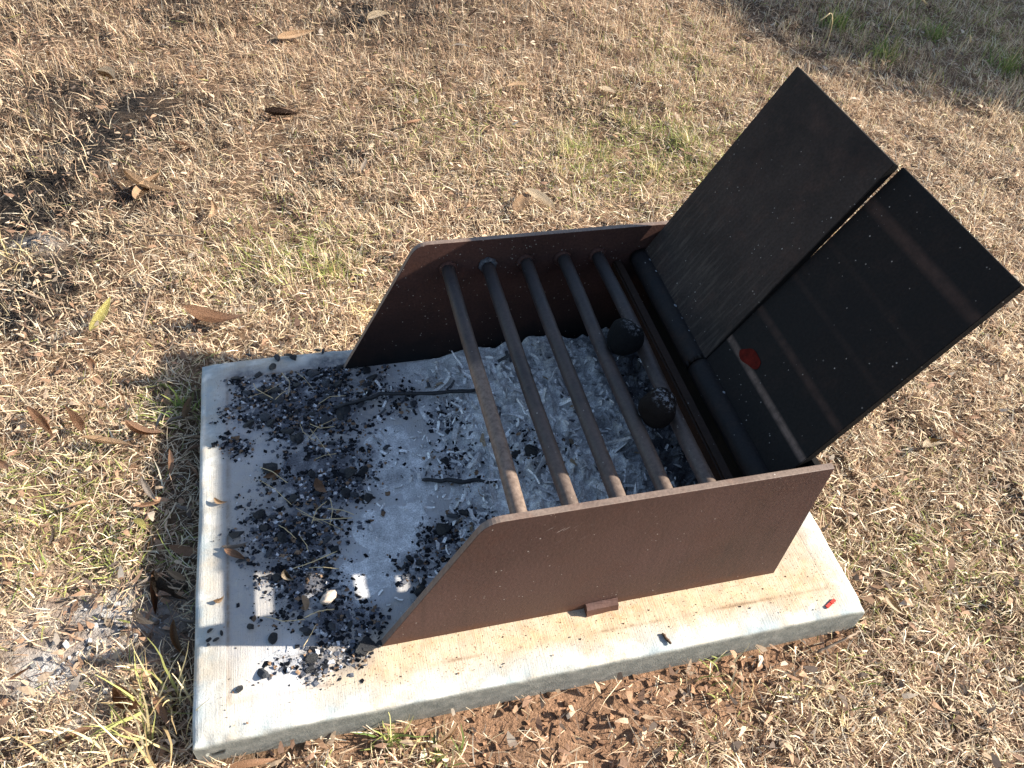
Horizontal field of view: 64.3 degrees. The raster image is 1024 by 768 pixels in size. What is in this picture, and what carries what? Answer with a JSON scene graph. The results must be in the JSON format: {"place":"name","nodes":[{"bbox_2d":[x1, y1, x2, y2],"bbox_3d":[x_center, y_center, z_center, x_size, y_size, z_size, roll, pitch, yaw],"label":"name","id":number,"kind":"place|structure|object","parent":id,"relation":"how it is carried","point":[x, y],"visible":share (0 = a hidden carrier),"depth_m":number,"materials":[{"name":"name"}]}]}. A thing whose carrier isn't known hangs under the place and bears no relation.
{"place":"outdoors","nodes":[
{"label":"outdoors","id":0,"kind":"place"},
{"bbox_2d":[0,0,1023,767],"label":"ground","id":1,"kind":"structure","parent":0,"point":[42,658],"depth_m":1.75,"materials":[{"name":"plant"}]},
{"bbox_2d":[0,460,8,468],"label":"dead leaf","id":2,"kind":"object","parent":1,"relation":"on","point":[4,465],"visible":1,"depth_m":1.35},
{"bbox_2d":[20,575,26,590],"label":"dead leaf","id":3,"kind":"object","parent":1,"relation":"on","point":[22,584],"visible":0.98,"depth_m":1.21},
{"bbox_2d":[0,230,52,274],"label":"grass tuft","id":4,"kind":"object","parent":1,"relation":"on","point":[20,249],"visible":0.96,"depth_m":1.72,"materials":[{"name":"plant"}]},
{"bbox_2d":[0,293,54,303],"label":"twig","id":5,"kind":"object","parent":1,"relation":"on","point":[34,296],"visible":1,"depth_m":1.63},
{"bbox_2d":[0,527,59,615],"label":"grass tuft","id":6,"kind":"object","parent":1,"relation":"on","point":[29,558],"visible":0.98,"depth_m":1.23,"materials":[{"name":"plant"}]},
{"bbox_2d":[27,406,52,434],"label":"dead leaf","id":7,"kind":"object","parent":1,"relation":"on","point":[36,415],"visible":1,"depth_m":1.42,"materials":[{"name":"plant"}]},
{"bbox_2d":[48,526,54,545],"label":"dead leaf","id":8,"kind":"object","parent":1,"relation":"on","point":[52,537],"visible":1,"depth_m":1.27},
{"bbox_2d":[0,699,129,767],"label":"grass tuft","id":9,"kind":"object","parent":1,"relation":"on","point":[16,737],"visible":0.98,"depth_m":1.04,"materials":[{"name":"plant"}]},
{"bbox_2d":[55,727,91,747],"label":"dead leaf","id":10,"kind":"object","parent":1,"relation":"on","point":[69,736],"visible":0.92,"depth_m":1.06,"materials":[{"name":"plant"}]},
{"bbox_2d":[65,406,84,430],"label":"dead leaf","id":11,"kind":"object","parent":1,"relation":"on","point":[77,421],"visible":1,"depth_m":1.44,"materials":[{"name":"plant"}]},
{"bbox_2d":[63,500,87,508],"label":"dead leaf","id":12,"kind":"object","parent":1,"relation":"on","point":[78,503],"visible":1,"depth_m":1.31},
{"bbox_2d":[83,356,94,370],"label":"dead leaf","id":13,"kind":"object","parent":1,"relation":"on","point":[90,362],"visible":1,"depth_m":1.53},
{"bbox_2d":[89,296,110,330],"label":"dead leaf","id":14,"kind":"object","parent":1,"relation":"on","point":[99,315],"visible":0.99,"depth_m":1.60,"materials":[{"name":"plant"}]},
{"bbox_2d":[80,435,130,444],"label":"dead leaf","id":15,"kind":"object","parent":1,"relation":"on","point":[103,439],"visible":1,"depth_m":1.40,"materials":[{"name":"plant"}]},
{"bbox_2d":[96,66,114,79],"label":"dead leaf","id":16,"kind":"object","parent":1,"relation":"on","point":[106,71],"visible":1,"depth_m":2.26,"materials":[{"name":"plant"}]},
{"bbox_2d":[112,684,140,709],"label":"dead leaf","id":17,"kind":"object","parent":1,"relation":"on","point":[117,693],"visible":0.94,"depth_m":1.10,"materials":[{"name":"plant"}]},
{"bbox_2d":[52,650,208,767],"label":"grass tuft","id":18,"kind":"object","parent":1,"relation":"on","point":[148,760],"visible":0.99,"depth_m":1.06,"materials":[{"name":"plant"}]},
{"bbox_2d":[69,639,208,767],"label":"grass tuft","id":19,"kind":"object","parent":1,"relation":"on","point":[172,682],"visible":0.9,"depth_m":1.10,"materials":[{"name":"plant"}]},
{"bbox_2d":[133,518,145,529],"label":"dead leaf","id":20,"kind":"object","parent":1,"relation":"on","point":[139,522],"visible":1,"depth_m":1.29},
{"bbox_2d":[126,668,157,692],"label":"dead leaf","id":21,"kind":"object","parent":1,"relation":"on","point":[144,676],"visible":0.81,"depth_m":1.13,"materials":[{"name":"plant"}]},
{"bbox_2d":[132,611,154,623],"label":"dead leaf","id":22,"kind":"object","parent":1,"relation":"on","point":[137,617],"visible":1,"depth_m":1.19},
{"bbox_2d":[125,420,162,434],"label":"dead leaf","id":23,"kind":"object","parent":1,"relation":"on","point":[136,427],"visible":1,"depth_m":1.40,"materials":[{"name":"plant"}]},
{"bbox_2d":[141,290,150,328],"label":"twig","id":24,"kind":"object","parent":1,"relation":"on","point":[146,302],"visible":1,"depth_m":1.62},
{"bbox_2d":[132,172,160,198],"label":"dead leaf","id":25,"kind":"object","parent":1,"relation":"on","point":[139,190],"visible":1,"depth_m":1.91,"materials":[{"name":"plant"}]},
{"bbox_2d":[140,476,155,498],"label":"dead leaf","id":26,"kind":"object","parent":1,"relation":"on","point":[146,488],"visible":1,"depth_m":1.34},
{"bbox_2d":[136,568,160,584],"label":"dead leaf","id":27,"kind":"object","parent":1,"relation":"on","point":[147,579],"visible":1,"depth_m":1.23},
{"bbox_2d":[137,501,160,506],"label":"dead leaf","id":28,"kind":"object","parent":1,"relation":"on","point":[146,504],"visible":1,"depth_m":1.33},
{"bbox_2d":[123,169,176,190],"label":"dead leaf","id":29,"kind":"object","parent":1,"relation":"on","point":[133,177],"visible":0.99,"depth_m":1.92,"materials":[{"name":"plant"}]},
{"bbox_2d":[150,575,157,614],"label":"dead leaf","id":30,"kind":"object","parent":1,"relation":"on","point":[154,598],"visible":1,"depth_m":1.22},
{"bbox_2d":[147,530,162,551],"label":"dead leaf","id":31,"kind":"object","parent":1,"relation":"on","point":[153,537],"visible":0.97,"depth_m":1.29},
{"bbox_2d":[139,489,175,501],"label":"dead leaf","id":32,"kind":"object","parent":1,"relation":"on","point":[148,498],"visible":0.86,"depth_m":1.35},
{"bbox_2d":[150,691,168,727],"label":"dead leaf","id":33,"kind":"object","parent":1,"relation":"on","point":[160,709],"visible":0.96,"depth_m":1.10,"materials":[{"name":"plant"}]},
{"bbox_2d":[164,388,170,405],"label":"dead leaf","id":34,"kind":"object","parent":1,"relation":"on","point":[166,395],"visible":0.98,"depth_m":1.49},
{"bbox_2d":[150,570,188,600],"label":"dead leaf","id":35,"kind":"object","parent":1,"relation":"on","point":[157,583],"visible":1,"depth_m":1.22,"materials":[{"name":"plant"}]},
{"bbox_2d":[168,449,173,474],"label":"dead leaf","id":36,"kind":"object","parent":1,"relation":"on","point":[170,461],"visible":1,"depth_m":1.37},
{"bbox_2d":[166,570,185,580],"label":"dead leaf","id":37,"kind":"object","parent":1,"relation":"on","point":[177,575],"visible":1,"depth_m":1.24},
{"bbox_2d":[152,384,200,422],"bbox_3d":[-0.597,0.033,1.464,0.096,0.061,0.068,-7,48,-12],"label":"grass tuft","id":38,"kind":"object","parent":1,"relation":"on","point":[177,403],"visible":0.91,"depth_m":1.48,"materials":[{"name":"plant"}]},
{"bbox_2d":[170,620,185,654],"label":"dead leaf","id":39,"kind":"object","parent":1,"relation":"on","point":[174,638],"visible":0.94,"depth_m":1.17,"materials":[{"name":"plant"}]},
{"bbox_2d":[164,582,193,591],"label":"dead leaf","id":40,"kind":"object","parent":1,"relation":"on","point":[184,587],"visible":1,"depth_m":1.24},
{"bbox_2d":[168,545,196,556],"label":"dead leaf","id":41,"kind":"object","parent":1,"relation":"on","point":[187,551],"visible":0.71,"depth_m":1.28,"materials":[{"name":"plant"}]},
{"bbox_2d":[145,234,220,245],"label":"twig","id":42,"kind":"object","parent":1,"relation":"on","point":[185,236],"visible":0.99,"depth_m":1.79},
{"bbox_2d":[182,396,191,417],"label":"dead leaf","id":43,"kind":"object","parent":1,"relation":"on","point":[186,408],"visible":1,"depth_m":1.46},
{"bbox_2d":[185,458,197,477],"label":"dead leaf","id":44,"kind":"object","parent":1,"relation":"on","point":[194,471],"visible":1,"depth_m":1.39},
{"bbox_2d":[208,200,217,217],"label":"dead leaf","id":45,"kind":"object","parent":1,"relation":"on","point":[213,208],"visible":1,"depth_m":1.86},
{"bbox_2d":[184,305,246,322],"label":"dead leaf","id":46,"kind":"object","parent":1,"relation":"on","point":[204,314],"visible":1,"depth_m":1.60,"materials":[{"name":"plant"}]},
{"bbox_2d":[224,758,275,767],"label":"dead leaf","id":47,"kind":"object","parent":1,"relation":"on","point":[248,763],"visible":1,"depth_m":1.07,"materials":[{"name":"plant"}]},
{"bbox_2d":[263,107,297,115],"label":"dead leaf","id":48,"kind":"object","parent":1,"relation":"on","point":[276,111],"visible":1,"depth_m":2.19,"materials":[{"name":"plant"}]},
{"bbox_2d":[278,30,314,38],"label":"dead leaf","id":49,"kind":"object","parent":1,"relation":"on","point":[292,34],"visible":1,"depth_m":2.50,"materials":[{"name":"plant"}]},
{"bbox_2d":[298,246,353,285],"bbox_3d":[-0.407,-0.263,1.765,0.108,0.057,0.116,9,47,3],"label":"grass tuft","id":50,"kind":"object","parent":1,"relation":"on","point":[334,269],"visible":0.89,"depth_m":1.76,"materials":[{"name":"plant"}]},
{"bbox_2d":[342,284,385,322],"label":"grass tuft","id":51,"kind":"object","parent":1,"relation":"on","point":[366,310],"visible":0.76,"depth_m":1.68,"materials":[{"name":"plant"}]},
{"bbox_2d":[368,10,390,18],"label":"dead leaf","id":52,"kind":"object","parent":1,"relation":"on","point":[371,14],"visible":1,"depth_m":2.62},
{"bbox_2d":[351,712,426,760],"bbox_3d":[-0.165,0.471,1.097,0.084,0.059,0.066,-25,54,-26],"label":"grass tuft","id":53,"kind":"object","parent":1,"relation":"on","point":[390,736],"visible":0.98,"depth_m":1.10,"materials":[{"name":"plant"}]},
{"bbox_2d":[401,714,465,767],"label":"grass tuft","id":54,"kind":"object","parent":1,"relation":"on","point":[436,754],"visible":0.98,"depth_m":1.10,"materials":[{"name":"plant"}]},
{"bbox_2d":[438,722,457,743],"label":"dead leaf","id":55,"kind":"object","parent":1,"relation":"on","point":[451,731],"visible":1,"depth_m":1.10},
{"bbox_2d":[0,0,1023,767],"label":"leaf fragments","id":56,"kind":"object","parent":1,"relation":"on","point":[736,746],"visible":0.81,"depth_m":1.44,"materials":[{"name":"plant"}]},
{"bbox_2d":[0,346,1023,767],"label":"soil crumbs","id":57,"kind":"object","parent":1,"relation":"on","point":[474,720],"visible":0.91,"depth_m":1.18,"materials":[{"name":"soil"}]},
{"bbox_2d":[513,192,529,213],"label":"dead leaf","id":58,"kind":"object","parent":1,"relation":"on","point":[522,200],"visible":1,"depth_m":1.96,"materials":[{"name":"plant"}]},
{"bbox_2d":[192,349,864,763],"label":"concrete slab","id":59,"kind":"structure","parent":1,"relation":"on","point":[414,679],"depth_m":1.18,"materials":[{"name":"concrete"}]},
{"bbox_2d":[224,548,244,558],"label":"dead leaf","id":60,"kind":"object","parent":59,"relation":"on","point":[233,553],"visible":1,"depth_m":1.22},
{"bbox_2d":[222,541,248,548],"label":"dead leaf","id":61,"kind":"object","parent":59,"relation":"on","point":[233,546],"visible":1,"depth_m":1.23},
{"bbox_2d":[228,531,243,538],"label":"charcoal chunk","id":62,"kind":"object","parent":59,"relation":"on","point":[234,534],"visible":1,"depth_m":1.24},
{"bbox_2d":[253,509,265,518],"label":"charcoal chunk","id":63,"kind":"object","parent":59,"relation":"on","point":[258,514],"visible":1,"depth_m":1.27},
{"bbox_2d":[257,668,268,678],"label":"charcoal chunk","id":64,"kind":"object","parent":59,"relation":"on","point":[262,673],"visible":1,"depth_m":1.10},
{"bbox_2d":[259,413,269,420],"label":"charcoal chunk","id":65,"kind":"object","parent":59,"relation":"on","point":[264,416],"visible":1,"depth_m":1.41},
{"bbox_2d":[263,463,277,473],"bbox_3d":[-0.396,0.139,1.333,0.024,0.010,0.024,16,59,-21],"label":"charcoal chunk","id":66,"kind":"object","parent":59,"relation":"on","point":[272,466],"visible":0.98,"depth_m":1.33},
{"bbox_2d":[268,632,277,644],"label":"charcoal chunk","id":67,"kind":"object","parent":59,"relation":"on","point":[272,638],"visible":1,"depth_m":1.14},
{"bbox_2d":[271,394,283,403],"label":"charcoal chunk","id":68,"kind":"object","parent":59,"relation":"on","point":[279,399],"visible":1,"depth_m":1.43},
{"bbox_2d":[277,532,286,542],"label":"charcoal chunk","id":69,"kind":"object","parent":59,"relation":"on","point":[282,537],"visible":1,"depth_m":1.25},
{"bbox_2d":[280,428,293,433],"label":"charcoal chunk","id":70,"kind":"object","parent":59,"relation":"on","point":[288,431],"visible":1,"depth_m":1.39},
{"bbox_2d":[295,432,303,444],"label":"charcoal chunk","id":71,"kind":"object","parent":59,"relation":"on","point":[299,438],"visible":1,"depth_m":1.38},
{"bbox_2d":[302,595,309,611],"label":"dead leaf","id":72,"kind":"object","parent":59,"relation":"on","point":[305,601],"visible":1,"depth_m":1.17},
{"bbox_2d":[304,653,317,663],"bbox_3d":[-0.276,0.378,1.120,0.023,0.007,0.014,-20,60,12],"label":"charcoal chunk","id":73,"kind":"object","parent":59,"relation":"on","point":[312,658],"visible":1,"depth_m":1.12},
{"bbox_2d":[307,369,319,377],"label":"charcoal chunk","id":74,"kind":"object","parent":59,"relation":"on","point":[311,373],"visible":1,"depth_m":1.48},
{"bbox_2d":[321,416,331,424],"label":"charcoal chunk","id":75,"kind":"object","parent":59,"relation":"on","point":[325,419],"visible":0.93,"depth_m":1.41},
{"bbox_2d":[320,590,336,604],"bbox_3d":[-0.265,0.308,1.177,0.018,0.015,0.026,30,44,6],"label":"stone","id":76,"kind":"object","parent":59,"relation":"on","point":[328,597],"visible":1,"depth_m":1.17,"materials":[{"name":"stone"}]},
{"bbox_2d":[336,409,343,420],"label":"charcoal chunk","id":77,"kind":"object","parent":59,"relation":"on","point":[339,415],"visible":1,"depth_m":1.42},
{"bbox_2d":[338,405,350,414],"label":"charcoal chunk","id":78,"kind":"object","parent":59,"relation":"on","point":[346,409],"visible":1,"depth_m":1.43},
{"bbox_2d":[341,487,349,497],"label":"charcoal chunk","id":79,"kind":"object","parent":59,"relation":"on","point":[345,492],"visible":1,"depth_m":1.31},
{"bbox_2d":[343,467,356,478],"bbox_3d":[-0.268,0.147,1.338,0.026,0.006,0.022,5,50,30],"label":"charcoal chunk","id":80,"kind":"object","parent":59,"relation":"on","point":[349,472],"visible":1,"depth_m":1.33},
{"bbox_2d":[358,465,367,475],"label":"charcoal chunk","id":81,"kind":"object","parent":59,"relation":"on","point":[363,471],"visible":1,"depth_m":1.34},
{"bbox_2d":[355,637,371,655],"bbox_3d":[-0.206,0.366,1.138,0.019,0.010,0.030,34,42,1],"label":"charcoal chunk","id":82,"kind":"object","parent":59,"relation":"on","point":[358,649],"visible":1,"depth_m":1.13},
{"bbox_2d":[362,493,372,503],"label":"charcoal chunk","id":83,"kind":"object","parent":59,"relation":"on","point":[368,497],"visible":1,"depth_m":1.30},
{"bbox_2d":[362,641,376,650],"bbox_3d":[-0.200,0.366,1.138,0.024,0.006,0.015,-4,47,-42],"label":"charcoal chunk","id":84,"kind":"object","parent":59,"relation":"on","point":[370,646],"visible":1,"depth_m":1.14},
{"bbox_2d":[209,364,571,690],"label":"charcoal crumbs","id":85,"kind":"object","parent":59,"relation":"on","point":[310,536],"visible":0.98,"depth_m":1.29,"materials":[{"name":"black wood"}]},
{"bbox_2d":[263,468,281,477],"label":"dead leaf","id":86,"kind":"object","parent":85,"relation":"on","point":[270,475],"visible":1,"depth_m":1.32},
{"bbox_2d":[281,570,292,579],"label":"dead leaf","id":87,"kind":"object","parent":85,"relation":"on","point":[285,575],"visible":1,"depth_m":1.20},
{"bbox_2d":[314,478,326,491],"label":"dead leaf","id":88,"kind":"object","parent":85,"relation":"on","point":[319,485],"visible":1,"depth_m":1.31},
{"bbox_2d":[414,583,425,596],"bbox_3d":[-0.133,0.307,1.200,0.024,0.009,0.024,45,31,1],"label":"charcoal chunk","id":89,"kind":"object","parent":59,"relation":"on","point":[420,588],"visible":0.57,"depth_m":1.20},
{"bbox_2d":[436,523,451,535],"bbox_3d":[-0.110,0.227,1.278,0.025,0.009,0.025,25,51,20],"label":"charcoal chunk","id":90,"kind":"object","parent":59,"relation":"on","point":[442,529],"visible":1,"depth_m":1.27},
{"bbox_2d":[232,327,698,661],"bbox_3d":[-0.077,0.127,1.343,0.816,0.065,0.539,-7,48,-12],"label":"wood ash","id":91,"kind":"object","parent":59,"relation":"on","point":[394,531],"visible":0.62,"depth_m":1.37},
{"bbox_2d":[334,389,475,408],"bbox_3d":[-0.188,0.019,1.454,0.258,0.021,0.025,-4,47,-10],"label":"charred stick","id":92,"kind":"object","parent":91,"relation":"on","point":[373,396],"visible":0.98,"depth_m":1.45,"materials":[{"name":"wood"}]},
{"bbox_2d":[422,477,496,483],"bbox_3d":[-0.086,0.159,1.338,0.123,0.010,0.012,2,47,-4],"label":"charred stick","id":93,"kind":"object","parent":91,"relation":"on","point":[459,481],"visible":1,"depth_m":1.33,"materials":[{"name":"wood"}]},
{"bbox_2d":[524,444,537,456],"bbox_3d":[0.032,0.111,1.364,0.021,0.009,0.022,-11,49,-15],"label":"charcoal chunk","id":94,"kind":"object","parent":91,"relation":"on","point":[528,450],"visible":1,"depth_m":1.36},
{"bbox_2d":[203,385,832,725],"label":"dirt specks","id":95,"kind":"object","parent":59,"relation":"on","point":[458,635],"visible":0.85,"depth_m":1.17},
{"bbox_2d":[343,67,1023,645],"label":"barbecue","id":96,"kind":"object","parent":59,"relation":"on","point":[777,301],"visible":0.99,"depth_m":1.16,"materials":[{"name":"brown metal"}]},
{"bbox_2d":[607,318,643,355],"bbox_3d":[0.175,-0.073,1.265,0.057,0.056,0.057,-7,48,-12],"label":"charred ball","id":97,"kind":"object","parent":96,"relation":"on","point":[625,336],"visible":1,"depth_m":1.25,"materials":[{"name":"black"}]},
{"bbox_2d":[638,387,676,428],"bbox_3d":[0.210,0.033,1.168,0.055,0.057,0.054,-25,54,-26],"label":"charred ball","id":98,"kind":"object","parent":96,"relation":"on","point":[657,407],"visible":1,"depth_m":1.15,"materials":[{"name":"black"}]},
{"bbox_2d":[526,188,554,208],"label":"dead leaf","id":99,"kind":"object","parent":1,"relation":"on","point":[539,195],"visible":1,"depth_m":1.97,"materials":[{"name":"plant"}]},
{"bbox_2d":[552,136,590,161],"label":"grass tuft","id":100,"kind":"object","parent":1,"relation":"on","point":[567,153],"visible":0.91,"depth_m":2.16,"materials":[{"name":"plant"}]},
{"bbox_2d":[608,106,643,130],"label":"grass tuft","id":101,"kind":"object","parent":1,"relation":"on","point":[625,120],"visible":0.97,"depth_m":2.31,"materials":[{"name":"plant"}]},
{"bbox_2d":[634,156,671,181],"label":"grass tuft","id":102,"kind":"object","parent":1,"relation":"on","point":[655,168],"visible":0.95,"depth_m":2.12,"materials":[{"name":"plant"}]},
{"bbox_2d":[668,123,702,149],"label":"grass tuft","id":103,"kind":"object","parent":1,"relation":"on","point":[682,135],"visible":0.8,"depth_m":2.26,"materials":[{"name":"plant"}]},
{"bbox_2d":[680,643,762,711],"bbox_3d":[0.297,0.431,1.191,0.118,0.051,0.106,3,47,-3],"label":"grass tuft","id":104,"kind":"object","parent":1,"relation":"on","point":[715,661],"visible":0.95,"depth_m":1.19,"materials":[{"name":"grass"}]},
{"bbox_2d":[816,630,859,652],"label":"twig","id":105,"kind":"object","parent":1,"relation":"on","point":[835,643],"visible":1,"depth_m":1.24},
{"bbox_2d":[809,2,873,35],"bbox_3d":[1.147,-1.289,2.858,0.192,0.095,0.173,-7,48,-12],"label":"grass tuft","id":106,"kind":"object","parent":1,"relation":"on","point":[841,22],"visible":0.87,"depth_m":2.85,"materials":[{"name":"plant"}]},
{"bbox_2d":[798,658,907,738],"bbox_3d":[0.488,0.457,1.173,0.123,0.064,0.106,-22,53,-24],"label":"grass tuft","id":107,"kind":"object","parent":1,"relation":"on","point":[813,693],"visible":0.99,"depth_m":1.17,"materials":[{"name":"plant"}]},
{"bbox_2d":[860,30,903,70],"bbox_3d":[1.238,-1.114,2.703,0.177,0.096,0.174,14,47,8],"label":"grass tuft","id":108,"kind":"object","parent":1,"relation":"on","point":[882,49],"visible":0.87,"depth_m":2.72,"materials":[{"name":"plant"}]},
{"bbox_2d":[885,592,907,615],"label":"dead leaf","id":109,"kind":"object","parent":1,"relation":"on","point":[891,602],"visible":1,"depth_m":1.29,"materials":[{"name":"plant"}]},
{"bbox_2d":[923,438,945,446],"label":"dead leaf","id":110,"kind":"object","parent":1,"relation":"on","point":[931,442],"visible":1,"depth_m":1.53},
{"bbox_2d":[915,13,974,44],"bbox_3d":[1.518,-1.252,2.859,0.204,0.097,0.196,13,47,7],"label":"grass tuft","id":111,"kind":"object","parent":1,"relation":"on","point":[939,31],"visible":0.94,"depth_m":2.87,"materials":[{"name":"plant"}]},
{"bbox_2d":[981,43,1023,81],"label":"grass tuft","id":112,"kind":"object","parent":1,"relation":"on","point":[1008,66],"visible":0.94,"depth_m":2.73,"materials":[{"name":"plant"}]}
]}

